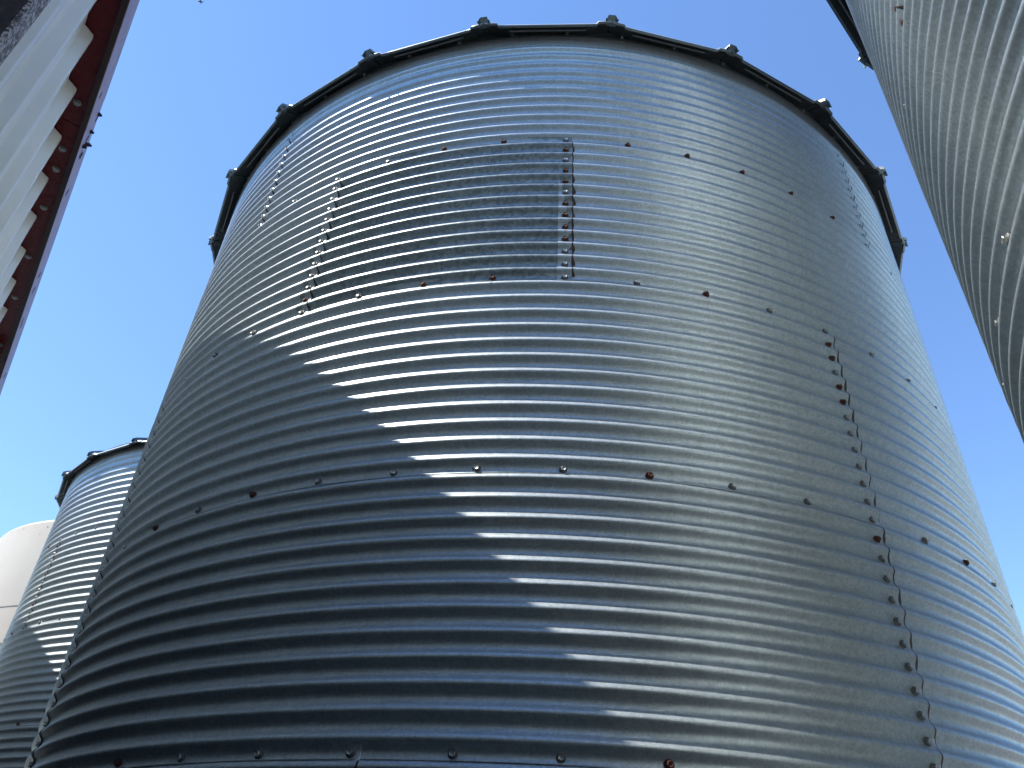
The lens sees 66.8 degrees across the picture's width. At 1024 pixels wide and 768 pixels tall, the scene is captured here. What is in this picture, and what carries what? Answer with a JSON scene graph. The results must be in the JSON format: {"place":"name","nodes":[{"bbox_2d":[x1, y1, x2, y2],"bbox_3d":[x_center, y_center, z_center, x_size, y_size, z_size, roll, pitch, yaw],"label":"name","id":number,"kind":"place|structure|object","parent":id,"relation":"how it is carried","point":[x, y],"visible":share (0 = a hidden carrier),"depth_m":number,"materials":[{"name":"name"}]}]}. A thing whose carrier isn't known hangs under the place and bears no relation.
{"place":"outdoors","nodes":[
{"label":"outdoors","id":0,"kind":"place"},
{"bbox_2d":[0,0,1023,634],"label":"sky","id":1,"kind":"structure","parent":0,"point":[194,87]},
{"label":"ground","id":2,"kind":"structure","parent":0,"visible":0},
{"bbox_2d":[0,0,50,65],"bbox_3d":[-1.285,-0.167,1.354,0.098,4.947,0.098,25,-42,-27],"label":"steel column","id":3,"kind":"structure","parent":2,"relation":"on","point":[18,18],"depth_m":1.87,"materials":[{"name":"white metal"}]},
{"bbox_2d":[0,520,54,646],"bbox_3d":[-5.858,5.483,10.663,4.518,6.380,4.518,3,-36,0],"label":"storage tank","id":4,"kind":"object","parent":2,"relation":"on","point":[21,547],"visible":0.08,"depth_m":10.38,"materials":[{"name":"white metal"}]},
{"bbox_2d":[0,0,139,394],"bbox_3d":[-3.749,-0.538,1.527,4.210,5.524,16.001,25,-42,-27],"label":"shed","id":5,"kind":"structure","parent":2,"relation":"on","point":[58,66],"depth_m":3.75,"materials":[{"name":"beige paint"}]},
{"bbox_2d":[0,437,147,767],"bbox_3d":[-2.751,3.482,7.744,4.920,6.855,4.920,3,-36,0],"label":"grain bin","id":6,"kind":"object","parent":2,"relation":"on","point":[90,496],"visible":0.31,"depth_m":6.64,"materials":[{"name":"metal"}]},
{"bbox_2d":[24,15,1023,767],"bbox_3d":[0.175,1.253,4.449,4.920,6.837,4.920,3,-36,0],"label":"grain bin","id":7,"kind":"object","parent":2,"relation":"on","point":[552,395],"visible":1,"depth_m":2.61,"materials":[{"name":"metal"}]},
{"bbox_2d":[826,0,1023,442],"bbox_3d":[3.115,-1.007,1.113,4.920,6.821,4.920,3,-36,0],"label":"grain bin","id":8,"kind":"object","parent":2,"relation":"on","point":[949,75],"visible":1,"depth_m":1.72,"materials":[{"name":"metal"}]}
]}

